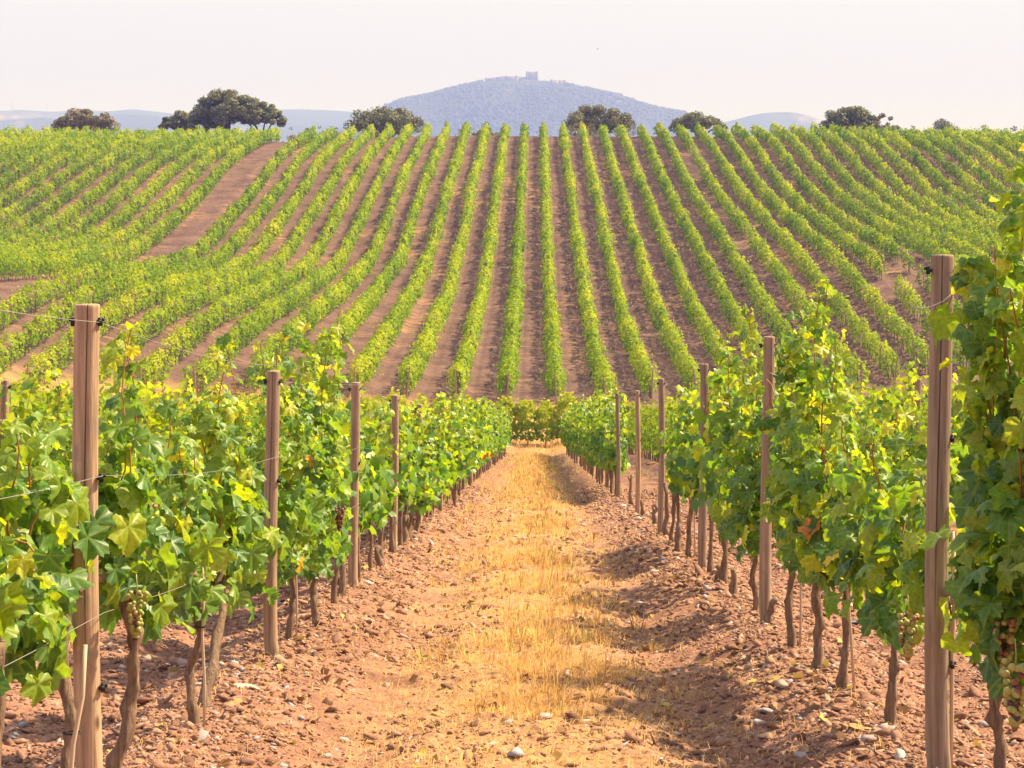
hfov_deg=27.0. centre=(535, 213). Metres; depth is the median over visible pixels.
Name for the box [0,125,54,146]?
vine row
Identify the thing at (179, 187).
vine row
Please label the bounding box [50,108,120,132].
oak tree
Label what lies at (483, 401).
grapevine
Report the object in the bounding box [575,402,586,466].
grapevine
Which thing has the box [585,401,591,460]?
grapevine
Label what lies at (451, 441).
grapevine
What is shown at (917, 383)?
wooden post
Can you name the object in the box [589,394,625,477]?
grapevine
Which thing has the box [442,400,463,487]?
grapevine
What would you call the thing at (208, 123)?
oak tree
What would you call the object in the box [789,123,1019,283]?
vine row
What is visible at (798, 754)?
stone
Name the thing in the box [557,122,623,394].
vine row
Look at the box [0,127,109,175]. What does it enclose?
vine row
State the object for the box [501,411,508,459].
grapevine
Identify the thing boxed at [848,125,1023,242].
vine row
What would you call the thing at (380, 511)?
grapevine
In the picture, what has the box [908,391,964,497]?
grapevine
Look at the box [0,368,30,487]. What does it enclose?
grapevine
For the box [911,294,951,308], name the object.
loose wire
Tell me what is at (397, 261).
vine row
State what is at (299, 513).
grapevine
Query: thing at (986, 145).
vine row
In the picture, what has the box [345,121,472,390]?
vine row
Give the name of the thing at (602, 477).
grapevine
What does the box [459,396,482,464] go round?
grapevine
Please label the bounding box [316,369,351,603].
grapevine
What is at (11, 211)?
vine row
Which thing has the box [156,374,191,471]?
grapevine
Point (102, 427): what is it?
grapevine
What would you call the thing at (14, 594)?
grapevine
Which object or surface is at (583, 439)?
grapevine
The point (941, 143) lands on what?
vine row
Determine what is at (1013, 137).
vine row
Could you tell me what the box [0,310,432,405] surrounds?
trellis wire
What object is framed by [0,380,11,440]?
wooden post
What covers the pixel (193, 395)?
grapevine
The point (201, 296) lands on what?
vine row
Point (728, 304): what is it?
vine row
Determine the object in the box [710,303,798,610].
grapevine
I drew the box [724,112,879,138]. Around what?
hill
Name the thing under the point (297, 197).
vine row
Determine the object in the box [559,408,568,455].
grapevine
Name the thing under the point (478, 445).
grapevine
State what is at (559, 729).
stones
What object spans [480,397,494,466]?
grapevine
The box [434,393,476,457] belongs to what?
grapevine
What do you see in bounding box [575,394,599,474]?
grapevine
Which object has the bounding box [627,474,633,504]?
vine stump
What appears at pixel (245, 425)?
grapevine
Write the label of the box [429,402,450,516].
grapevine
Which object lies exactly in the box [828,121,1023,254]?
vine row
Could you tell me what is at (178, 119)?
oak tree
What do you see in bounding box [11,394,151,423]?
vine row
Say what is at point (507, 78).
fortress wall
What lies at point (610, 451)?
grapevine
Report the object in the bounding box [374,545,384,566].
vine stump
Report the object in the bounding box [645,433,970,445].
trellis wire
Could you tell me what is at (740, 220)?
vine row
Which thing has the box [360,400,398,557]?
grapevine
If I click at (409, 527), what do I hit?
vine stump
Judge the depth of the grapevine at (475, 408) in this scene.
45.31 m
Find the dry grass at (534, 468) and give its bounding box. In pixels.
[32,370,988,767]
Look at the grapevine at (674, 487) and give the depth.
20.95 m
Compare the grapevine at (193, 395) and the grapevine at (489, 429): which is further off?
the grapevine at (489, 429)
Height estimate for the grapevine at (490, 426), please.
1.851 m
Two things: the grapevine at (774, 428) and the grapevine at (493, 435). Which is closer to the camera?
the grapevine at (774, 428)
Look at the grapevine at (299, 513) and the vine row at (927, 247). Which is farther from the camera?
the vine row at (927, 247)
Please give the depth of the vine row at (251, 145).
204.36 m
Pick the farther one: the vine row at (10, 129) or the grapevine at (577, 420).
the vine row at (10, 129)
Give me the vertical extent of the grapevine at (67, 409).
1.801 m
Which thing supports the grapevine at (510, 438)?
on the ground at (234, 181)
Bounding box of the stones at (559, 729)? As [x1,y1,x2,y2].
[107,524,1023,767]
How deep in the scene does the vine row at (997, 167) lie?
274.13 m
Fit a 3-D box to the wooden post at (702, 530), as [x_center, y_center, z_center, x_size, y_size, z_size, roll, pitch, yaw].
[1.420,2.228,18.099,0.103,1.900,0.076,0,0,0]
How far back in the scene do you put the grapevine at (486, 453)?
47.96 m
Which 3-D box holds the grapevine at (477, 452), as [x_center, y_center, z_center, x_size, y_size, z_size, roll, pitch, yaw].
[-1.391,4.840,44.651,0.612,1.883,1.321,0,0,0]
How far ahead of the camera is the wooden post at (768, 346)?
13.07 m
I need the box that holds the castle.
[526,71,537,79]
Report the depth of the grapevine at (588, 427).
44.61 m
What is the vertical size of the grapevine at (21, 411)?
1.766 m
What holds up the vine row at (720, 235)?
on the ground at (234, 181)
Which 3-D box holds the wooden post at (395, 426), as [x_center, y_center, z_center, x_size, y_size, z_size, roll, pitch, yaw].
[-1.395,2.629,21.000,0.103,1.680,0.075,0,0,0]
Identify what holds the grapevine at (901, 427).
on the ground at (234, 181)
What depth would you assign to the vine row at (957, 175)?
264.42 m
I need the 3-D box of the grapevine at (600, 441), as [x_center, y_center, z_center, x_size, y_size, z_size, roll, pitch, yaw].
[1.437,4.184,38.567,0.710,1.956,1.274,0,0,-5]
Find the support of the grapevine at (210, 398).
on the ground at (234, 181)
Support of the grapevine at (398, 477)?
on the ground at (234, 181)
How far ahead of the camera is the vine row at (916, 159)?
258.80 m
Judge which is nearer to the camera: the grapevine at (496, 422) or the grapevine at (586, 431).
the grapevine at (586, 431)
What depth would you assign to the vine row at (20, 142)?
277.54 m
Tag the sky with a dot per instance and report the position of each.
(917, 63)
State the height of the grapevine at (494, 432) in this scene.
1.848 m
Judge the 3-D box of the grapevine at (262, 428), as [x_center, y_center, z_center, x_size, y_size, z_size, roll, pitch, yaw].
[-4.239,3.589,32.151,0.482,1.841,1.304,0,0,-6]
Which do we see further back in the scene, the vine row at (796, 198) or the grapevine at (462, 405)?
the vine row at (796, 198)
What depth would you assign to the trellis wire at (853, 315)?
9.19 m
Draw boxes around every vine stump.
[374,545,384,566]
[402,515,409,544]
[406,514,411,537]
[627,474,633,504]
[640,500,645,515]
[651,503,657,524]
[662,482,669,535]
[674,523,682,551]
[714,564,720,582]
[728,568,737,594]
[762,596,777,622]
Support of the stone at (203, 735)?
on the ground at (234, 181)
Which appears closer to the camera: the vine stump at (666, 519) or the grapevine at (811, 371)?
the grapevine at (811, 371)
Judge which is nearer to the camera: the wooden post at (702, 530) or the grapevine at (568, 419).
the wooden post at (702, 530)
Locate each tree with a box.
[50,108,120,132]
[158,110,199,132]
[188,116,225,134]
[189,88,262,131]
[238,101,287,134]
[343,105,425,136]
[561,104,636,135]
[668,110,727,135]
[818,105,881,139]
[872,112,900,136]
[933,118,957,130]
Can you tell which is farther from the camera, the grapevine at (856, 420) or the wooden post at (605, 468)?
the wooden post at (605, 468)
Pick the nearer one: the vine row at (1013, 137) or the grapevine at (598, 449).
the grapevine at (598, 449)
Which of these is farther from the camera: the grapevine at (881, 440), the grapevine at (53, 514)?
the grapevine at (881, 440)
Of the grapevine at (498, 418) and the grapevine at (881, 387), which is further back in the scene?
the grapevine at (498, 418)
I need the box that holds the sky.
[0,0,1023,137]
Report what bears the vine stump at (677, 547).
on the ground at (234, 181)
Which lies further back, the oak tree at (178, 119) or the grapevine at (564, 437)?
the oak tree at (178, 119)
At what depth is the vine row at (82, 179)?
242.92 m
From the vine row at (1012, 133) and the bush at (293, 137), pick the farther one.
the bush at (293, 137)
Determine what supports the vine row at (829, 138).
on the ground at (234, 181)
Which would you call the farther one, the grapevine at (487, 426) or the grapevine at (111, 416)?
the grapevine at (487, 426)
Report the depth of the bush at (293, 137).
344.14 m
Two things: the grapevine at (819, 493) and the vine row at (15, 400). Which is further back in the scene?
the vine row at (15, 400)
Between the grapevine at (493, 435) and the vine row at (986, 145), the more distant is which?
the vine row at (986, 145)
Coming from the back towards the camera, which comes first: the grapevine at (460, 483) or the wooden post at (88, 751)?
the grapevine at (460, 483)
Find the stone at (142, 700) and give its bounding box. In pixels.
[137,696,153,703]
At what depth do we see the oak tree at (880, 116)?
355.71 m
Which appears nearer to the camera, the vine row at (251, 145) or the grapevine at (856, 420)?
the grapevine at (856, 420)
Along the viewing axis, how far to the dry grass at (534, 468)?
12.90 m
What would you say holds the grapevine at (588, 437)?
on the ground at (234, 181)
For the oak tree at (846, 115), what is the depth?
350.37 m
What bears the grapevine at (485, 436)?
on the ground at (234, 181)
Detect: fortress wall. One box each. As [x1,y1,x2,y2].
[485,76,517,81]
[515,79,553,82]
[550,79,566,83]
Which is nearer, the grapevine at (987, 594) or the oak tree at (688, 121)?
the grapevine at (987, 594)
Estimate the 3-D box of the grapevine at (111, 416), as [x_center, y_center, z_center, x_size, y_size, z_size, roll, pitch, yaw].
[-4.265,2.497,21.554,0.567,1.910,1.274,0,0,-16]
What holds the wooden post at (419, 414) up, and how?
on the ground at (234, 181)
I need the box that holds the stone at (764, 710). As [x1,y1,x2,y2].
[758,707,773,713]
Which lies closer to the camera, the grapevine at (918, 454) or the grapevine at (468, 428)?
the grapevine at (918, 454)
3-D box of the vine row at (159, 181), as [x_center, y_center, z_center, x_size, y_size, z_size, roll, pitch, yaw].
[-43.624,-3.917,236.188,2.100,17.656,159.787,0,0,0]
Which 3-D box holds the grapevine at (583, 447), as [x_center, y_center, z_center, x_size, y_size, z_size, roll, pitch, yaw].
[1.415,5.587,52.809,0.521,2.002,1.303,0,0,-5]
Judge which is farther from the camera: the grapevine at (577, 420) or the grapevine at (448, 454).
the grapevine at (577, 420)
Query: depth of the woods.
5756.23 m
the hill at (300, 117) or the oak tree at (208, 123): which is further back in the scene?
the hill at (300, 117)
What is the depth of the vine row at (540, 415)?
105.78 m
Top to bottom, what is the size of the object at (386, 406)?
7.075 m
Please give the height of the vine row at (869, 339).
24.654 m
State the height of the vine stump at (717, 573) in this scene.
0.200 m
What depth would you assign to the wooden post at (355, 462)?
16.37 m
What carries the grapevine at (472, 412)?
on the ground at (234, 181)
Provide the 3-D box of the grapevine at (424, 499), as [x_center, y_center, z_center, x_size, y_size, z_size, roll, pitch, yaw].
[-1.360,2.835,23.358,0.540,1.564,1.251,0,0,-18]
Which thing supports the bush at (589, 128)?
on the ground at (234, 181)
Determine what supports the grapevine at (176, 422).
on the ground at (234, 181)
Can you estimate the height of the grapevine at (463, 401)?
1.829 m
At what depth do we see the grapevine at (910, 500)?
7.69 m
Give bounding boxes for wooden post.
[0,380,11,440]
[68,304,107,767]
[263,370,281,655]
[348,382,360,586]
[389,395,398,549]
[415,404,422,524]
[604,400,606,486]
[615,393,620,496]
[634,390,640,513]
[656,378,665,532]
[697,364,708,567]
[759,336,775,623]
[913,379,921,434]
[924,255,955,767]
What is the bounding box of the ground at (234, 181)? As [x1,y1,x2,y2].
[0,135,1023,767]
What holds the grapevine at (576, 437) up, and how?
on the ground at (234, 181)
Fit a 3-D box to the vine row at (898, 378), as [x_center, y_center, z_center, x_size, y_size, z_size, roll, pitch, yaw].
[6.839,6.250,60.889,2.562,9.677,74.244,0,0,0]
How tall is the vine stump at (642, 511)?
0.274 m
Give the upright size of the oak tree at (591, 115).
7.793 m
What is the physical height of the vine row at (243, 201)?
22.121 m
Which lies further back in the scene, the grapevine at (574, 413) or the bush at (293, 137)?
the bush at (293, 137)
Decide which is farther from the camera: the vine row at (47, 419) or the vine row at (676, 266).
the vine row at (676, 266)
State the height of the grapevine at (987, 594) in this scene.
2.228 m
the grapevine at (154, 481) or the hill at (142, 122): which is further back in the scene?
the hill at (142, 122)
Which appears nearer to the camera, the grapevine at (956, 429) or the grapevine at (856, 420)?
the grapevine at (956, 429)
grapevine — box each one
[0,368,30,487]
[0,418,116,767]
[0,488,73,767]
[9,371,48,470]
[27,381,72,471]
[46,368,103,544]
[64,319,184,767]
[70,384,114,447]
[99,368,143,465]
[128,387,178,489]
[136,396,225,725]
[141,380,198,487]
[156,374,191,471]
[175,383,221,411]
[178,333,269,707]
[180,365,206,441]
[207,386,221,410]
[226,329,325,640]
[234,398,254,461]
[237,394,261,463]
[248,388,265,440]
[277,322,354,624]
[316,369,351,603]
[338,390,361,595]
[344,397,379,580]
[345,389,391,570]
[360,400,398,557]
[378,400,440,533]
[380,397,419,546]
[380,399,425,535]
[383,408,403,552]
[405,405,442,495]
[408,411,446,532]
[410,402,425,525]
[417,395,453,513]
[423,408,446,520]
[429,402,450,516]
[432,402,464,510]
[433,401,460,503]
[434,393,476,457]
[436,392,477,506]
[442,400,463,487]
[445,397,470,499]
[446,403,479,495]
[447,402,481,497]
[449,395,479,482]
[451,411,478,498]
[454,399,481,489]
[457,395,465,489]
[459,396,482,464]
[464,400,483,484]
[466,400,486,485]
[467,395,484,482]
[471,400,488,480]
[474,396,487,479]
[475,399,487,478]
[476,403,490,477]
[478,425,492,477]
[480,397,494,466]
[481,398,490,472]
[482,410,495,473]
[483,403,493,458]
[486,398,494,451]
[486,415,498,469]
[487,403,499,469]
[488,406,503,465]
[495,414,501,450]
[496,404,503,460]
[499,411,510,459]
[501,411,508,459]
[502,407,512,456]
[557,408,567,454]
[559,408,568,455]
[562,408,570,455]
[565,404,572,458]
[566,401,576,462]
[567,398,584,466]
[569,420,577,463]
[570,401,585,450]
[570,410,579,458]
[572,399,584,448]
[573,403,583,468]
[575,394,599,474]
[575,399,590,470]
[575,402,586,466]
[579,393,595,473]
[579,399,596,476]
[582,400,593,470]
[585,395,605,478]
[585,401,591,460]
[585,403,602,483]
[586,391,600,482]
[589,393,626,486]
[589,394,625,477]
[590,394,608,482]
[592,390,635,493]
[594,389,626,488]
[602,387,626,489]
[602,389,628,495]
[653,385,699,540]
[663,382,697,541]
[674,374,713,556]
[680,329,759,583]
[689,368,731,572]
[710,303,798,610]
[738,279,858,647]
[768,291,864,669]
[782,387,918,688]
[829,402,959,724]
[830,370,863,453]
[843,387,882,457]
[851,381,893,472]
[856,385,907,448]
[874,390,914,473]
[875,410,981,763]
[892,393,927,484]
[901,361,957,483]
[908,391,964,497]
[928,130,1023,767]
[949,376,975,503]
[991,534,1023,729]
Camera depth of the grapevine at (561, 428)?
92.90 m
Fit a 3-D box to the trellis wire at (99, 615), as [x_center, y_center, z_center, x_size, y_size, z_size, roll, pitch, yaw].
[-1.356,5.530,49.187,0.006,9.299,92.375,0,0,0]
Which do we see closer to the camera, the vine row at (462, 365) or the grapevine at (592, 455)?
the grapevine at (592, 455)
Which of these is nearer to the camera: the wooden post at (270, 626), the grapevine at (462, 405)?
the wooden post at (270, 626)
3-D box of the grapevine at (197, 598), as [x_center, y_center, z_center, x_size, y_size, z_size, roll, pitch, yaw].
[-1.456,1.437,8.600,0.407,1.437,0.839,0,0,-8]
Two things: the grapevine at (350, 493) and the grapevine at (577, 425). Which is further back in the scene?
the grapevine at (577, 425)
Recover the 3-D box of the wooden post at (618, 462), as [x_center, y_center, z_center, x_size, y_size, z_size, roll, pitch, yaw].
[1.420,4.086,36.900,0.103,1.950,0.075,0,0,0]
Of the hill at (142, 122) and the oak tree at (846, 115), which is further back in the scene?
the hill at (142, 122)
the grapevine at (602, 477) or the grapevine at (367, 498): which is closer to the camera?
the grapevine at (367, 498)
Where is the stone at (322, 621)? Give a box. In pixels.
[314,619,324,625]
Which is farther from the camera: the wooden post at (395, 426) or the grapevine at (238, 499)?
the wooden post at (395, 426)
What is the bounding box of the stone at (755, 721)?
[751,719,766,724]
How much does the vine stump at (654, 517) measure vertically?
0.324 m
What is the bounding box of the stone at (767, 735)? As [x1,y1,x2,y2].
[758,731,775,738]
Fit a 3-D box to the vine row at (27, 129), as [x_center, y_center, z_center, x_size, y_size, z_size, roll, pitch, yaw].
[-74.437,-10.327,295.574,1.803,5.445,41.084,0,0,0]
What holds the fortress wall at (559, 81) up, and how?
on the hill at (514, 98)
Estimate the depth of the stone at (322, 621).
13.02 m
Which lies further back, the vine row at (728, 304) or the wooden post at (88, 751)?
the vine row at (728, 304)
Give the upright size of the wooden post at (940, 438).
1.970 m
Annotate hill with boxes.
[0,109,366,126]
[0,114,342,141]
[304,80,751,138]
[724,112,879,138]
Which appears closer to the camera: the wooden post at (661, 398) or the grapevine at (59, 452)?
the grapevine at (59, 452)
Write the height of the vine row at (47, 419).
8.357 m
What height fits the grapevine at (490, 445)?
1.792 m
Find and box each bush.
[282,127,297,141]
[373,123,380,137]
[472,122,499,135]
[567,121,598,136]
[614,121,636,136]
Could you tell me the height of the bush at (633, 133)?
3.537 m
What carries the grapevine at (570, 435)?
on the ground at (234, 181)
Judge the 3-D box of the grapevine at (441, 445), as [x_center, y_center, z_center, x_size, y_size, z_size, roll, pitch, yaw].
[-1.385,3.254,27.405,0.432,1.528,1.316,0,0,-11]
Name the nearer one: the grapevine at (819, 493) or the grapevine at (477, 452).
the grapevine at (819, 493)
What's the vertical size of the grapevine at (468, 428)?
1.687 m
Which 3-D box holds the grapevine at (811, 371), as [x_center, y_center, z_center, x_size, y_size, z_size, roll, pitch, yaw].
[1.418,1.375,10.783,0.492,1.990,1.240,0,0,0]
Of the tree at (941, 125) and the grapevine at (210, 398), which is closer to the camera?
the grapevine at (210, 398)
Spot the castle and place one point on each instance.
(531, 75)
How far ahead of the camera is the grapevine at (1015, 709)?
5.49 m
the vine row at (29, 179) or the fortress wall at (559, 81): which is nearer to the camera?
the vine row at (29, 179)
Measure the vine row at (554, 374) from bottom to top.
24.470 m
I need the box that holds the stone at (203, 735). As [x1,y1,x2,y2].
[196,729,208,741]
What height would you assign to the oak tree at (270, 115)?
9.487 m
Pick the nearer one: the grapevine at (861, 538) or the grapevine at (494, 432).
the grapevine at (861, 538)
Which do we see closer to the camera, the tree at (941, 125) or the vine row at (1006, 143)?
the vine row at (1006, 143)
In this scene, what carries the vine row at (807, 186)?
on the ground at (234, 181)
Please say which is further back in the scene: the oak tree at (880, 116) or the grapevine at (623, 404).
the oak tree at (880, 116)
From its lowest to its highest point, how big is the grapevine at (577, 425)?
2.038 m
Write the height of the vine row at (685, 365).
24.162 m
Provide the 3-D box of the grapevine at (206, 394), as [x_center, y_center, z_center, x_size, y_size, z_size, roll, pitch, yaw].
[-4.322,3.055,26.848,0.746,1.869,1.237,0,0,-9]
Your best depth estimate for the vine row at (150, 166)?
237.33 m
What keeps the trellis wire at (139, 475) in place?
attached to the wooden post at (88, 751)
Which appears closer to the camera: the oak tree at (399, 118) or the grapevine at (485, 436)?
the grapevine at (485, 436)
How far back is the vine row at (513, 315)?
171.94 m
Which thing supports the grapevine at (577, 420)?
on the ground at (234, 181)
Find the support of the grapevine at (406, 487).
on the ground at (234, 181)
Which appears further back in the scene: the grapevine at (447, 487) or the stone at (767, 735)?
the grapevine at (447, 487)
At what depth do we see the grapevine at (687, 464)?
19.82 m
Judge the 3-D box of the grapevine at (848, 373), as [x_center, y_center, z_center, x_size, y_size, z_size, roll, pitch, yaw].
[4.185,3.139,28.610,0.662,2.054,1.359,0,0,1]
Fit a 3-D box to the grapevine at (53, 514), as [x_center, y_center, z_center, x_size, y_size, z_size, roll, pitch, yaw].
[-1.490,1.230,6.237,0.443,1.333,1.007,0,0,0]
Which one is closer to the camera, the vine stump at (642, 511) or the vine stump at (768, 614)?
the vine stump at (768, 614)
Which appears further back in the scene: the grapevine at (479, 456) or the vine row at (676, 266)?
the vine row at (676, 266)
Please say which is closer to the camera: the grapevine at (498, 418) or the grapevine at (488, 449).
the grapevine at (488, 449)
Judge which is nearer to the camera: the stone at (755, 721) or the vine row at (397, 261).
the stone at (755, 721)
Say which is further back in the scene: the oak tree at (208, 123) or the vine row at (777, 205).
the oak tree at (208, 123)
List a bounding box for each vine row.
[0,124,33,138]
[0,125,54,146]
[0,125,90,160]
[0,125,205,250]
[0,125,317,332]
[0,126,74,151]
[0,126,224,252]
[0,126,281,281]
[0,126,336,373]
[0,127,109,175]
[0,127,129,193]
[0,127,166,228]
[0,127,186,242]
[0,127,242,266]
[0,127,263,275]
[0,128,146,209]
[1,124,15,136]
[9,369,375,440]
[9,378,909,445]
[9,379,240,433]
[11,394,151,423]
[23,124,356,384]
[99,124,374,383]
[127,122,394,388]
[181,122,413,395]
[244,122,432,396]
[297,121,450,392]
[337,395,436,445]
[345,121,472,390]
[393,122,493,398]
[439,123,510,393]
[493,122,529,397]
[535,121,570,404]
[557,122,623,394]
[577,121,660,400]
[597,123,699,394]
[614,124,742,387]
[623,385,732,462]
[636,125,778,371]
[653,123,826,370]
[674,123,873,388]
[694,122,900,383]
[710,125,928,374]
[728,121,969,366]
[749,123,1013,370]
[769,122,1007,309]
[775,357,1023,436]
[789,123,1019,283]
[809,120,1022,259]
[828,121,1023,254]
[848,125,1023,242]
[855,384,959,432]
[865,124,1006,225]
[886,125,1016,217]
[904,128,1023,197]
[922,126,1023,193]
[943,125,1022,168]
[963,126,1023,159]
[981,126,1023,147]
[1001,128,1023,140]
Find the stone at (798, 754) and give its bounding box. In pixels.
[793,751,807,757]
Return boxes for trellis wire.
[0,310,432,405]
[0,444,394,498]
[2,493,388,667]
[638,252,1023,389]
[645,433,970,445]
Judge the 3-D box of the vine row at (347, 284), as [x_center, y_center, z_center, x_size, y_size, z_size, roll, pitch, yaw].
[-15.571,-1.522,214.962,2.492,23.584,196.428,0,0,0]
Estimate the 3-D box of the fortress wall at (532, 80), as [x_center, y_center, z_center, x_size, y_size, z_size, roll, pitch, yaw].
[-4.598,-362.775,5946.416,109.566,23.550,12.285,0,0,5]
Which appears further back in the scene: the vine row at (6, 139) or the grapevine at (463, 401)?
the vine row at (6, 139)
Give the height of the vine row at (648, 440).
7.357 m
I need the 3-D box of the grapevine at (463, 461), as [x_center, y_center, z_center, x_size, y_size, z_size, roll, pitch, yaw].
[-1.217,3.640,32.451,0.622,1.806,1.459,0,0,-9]
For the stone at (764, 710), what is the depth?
9.70 m
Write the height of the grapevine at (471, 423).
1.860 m
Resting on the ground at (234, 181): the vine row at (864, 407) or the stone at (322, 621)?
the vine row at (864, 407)
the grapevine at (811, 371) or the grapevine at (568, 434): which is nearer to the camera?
the grapevine at (811, 371)
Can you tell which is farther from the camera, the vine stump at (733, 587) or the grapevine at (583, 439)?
the grapevine at (583, 439)
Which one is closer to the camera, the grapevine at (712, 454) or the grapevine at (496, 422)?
the grapevine at (712, 454)
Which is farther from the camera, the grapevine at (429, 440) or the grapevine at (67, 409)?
the grapevine at (429, 440)
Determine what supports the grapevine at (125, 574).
on the ground at (234, 181)
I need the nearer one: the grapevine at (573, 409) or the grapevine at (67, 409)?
the grapevine at (67, 409)
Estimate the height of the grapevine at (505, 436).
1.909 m
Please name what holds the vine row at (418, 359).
on the ground at (234, 181)
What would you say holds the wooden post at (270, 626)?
on the ground at (234, 181)
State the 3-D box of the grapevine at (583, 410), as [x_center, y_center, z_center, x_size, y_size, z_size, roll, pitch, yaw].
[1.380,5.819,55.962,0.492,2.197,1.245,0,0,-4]
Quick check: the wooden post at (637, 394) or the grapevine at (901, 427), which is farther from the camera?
the wooden post at (637, 394)
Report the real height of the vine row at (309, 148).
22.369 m
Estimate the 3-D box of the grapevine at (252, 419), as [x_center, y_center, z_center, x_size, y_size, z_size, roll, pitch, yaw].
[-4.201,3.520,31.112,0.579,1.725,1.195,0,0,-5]
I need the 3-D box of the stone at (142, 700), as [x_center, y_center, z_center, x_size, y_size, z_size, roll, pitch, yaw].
[-1.872,2.334,10.216,0.092,0.046,0.131,-5,-10,41]
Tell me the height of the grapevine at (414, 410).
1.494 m
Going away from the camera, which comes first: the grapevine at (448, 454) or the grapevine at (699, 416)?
the grapevine at (699, 416)
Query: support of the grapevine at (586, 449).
on the ground at (234, 181)
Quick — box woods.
[375,80,691,136]
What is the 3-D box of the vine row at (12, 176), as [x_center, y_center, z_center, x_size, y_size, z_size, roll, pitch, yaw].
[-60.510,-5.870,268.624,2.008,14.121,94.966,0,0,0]
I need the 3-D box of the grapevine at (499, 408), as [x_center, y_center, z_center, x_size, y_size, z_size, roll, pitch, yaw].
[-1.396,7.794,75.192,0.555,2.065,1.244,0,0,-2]
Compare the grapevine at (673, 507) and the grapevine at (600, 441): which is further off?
the grapevine at (600, 441)
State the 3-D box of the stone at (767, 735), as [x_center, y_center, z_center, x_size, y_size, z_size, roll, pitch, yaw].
[0.968,2.188,8.931,0.068,0.036,0.108,-7,-9,39]
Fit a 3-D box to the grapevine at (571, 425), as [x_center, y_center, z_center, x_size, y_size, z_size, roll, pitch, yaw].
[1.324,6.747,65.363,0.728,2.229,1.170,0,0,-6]
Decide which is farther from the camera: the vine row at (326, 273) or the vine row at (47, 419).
the vine row at (326, 273)
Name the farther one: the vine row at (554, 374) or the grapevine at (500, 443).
the vine row at (554, 374)
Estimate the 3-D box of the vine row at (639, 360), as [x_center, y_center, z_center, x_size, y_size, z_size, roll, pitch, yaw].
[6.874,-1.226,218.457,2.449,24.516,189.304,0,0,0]
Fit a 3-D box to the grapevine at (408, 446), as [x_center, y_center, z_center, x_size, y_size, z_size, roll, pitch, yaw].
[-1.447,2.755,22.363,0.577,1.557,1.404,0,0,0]
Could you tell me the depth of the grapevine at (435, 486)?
24.61 m
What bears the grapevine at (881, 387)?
on the ground at (234, 181)
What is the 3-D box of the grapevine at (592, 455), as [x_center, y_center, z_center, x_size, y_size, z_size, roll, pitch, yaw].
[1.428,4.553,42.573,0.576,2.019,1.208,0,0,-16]
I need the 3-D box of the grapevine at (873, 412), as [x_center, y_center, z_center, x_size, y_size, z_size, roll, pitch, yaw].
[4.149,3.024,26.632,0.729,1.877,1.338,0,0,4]
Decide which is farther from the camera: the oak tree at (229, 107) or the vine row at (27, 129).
the oak tree at (229, 107)
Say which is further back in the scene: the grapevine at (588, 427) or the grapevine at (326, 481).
the grapevine at (588, 427)

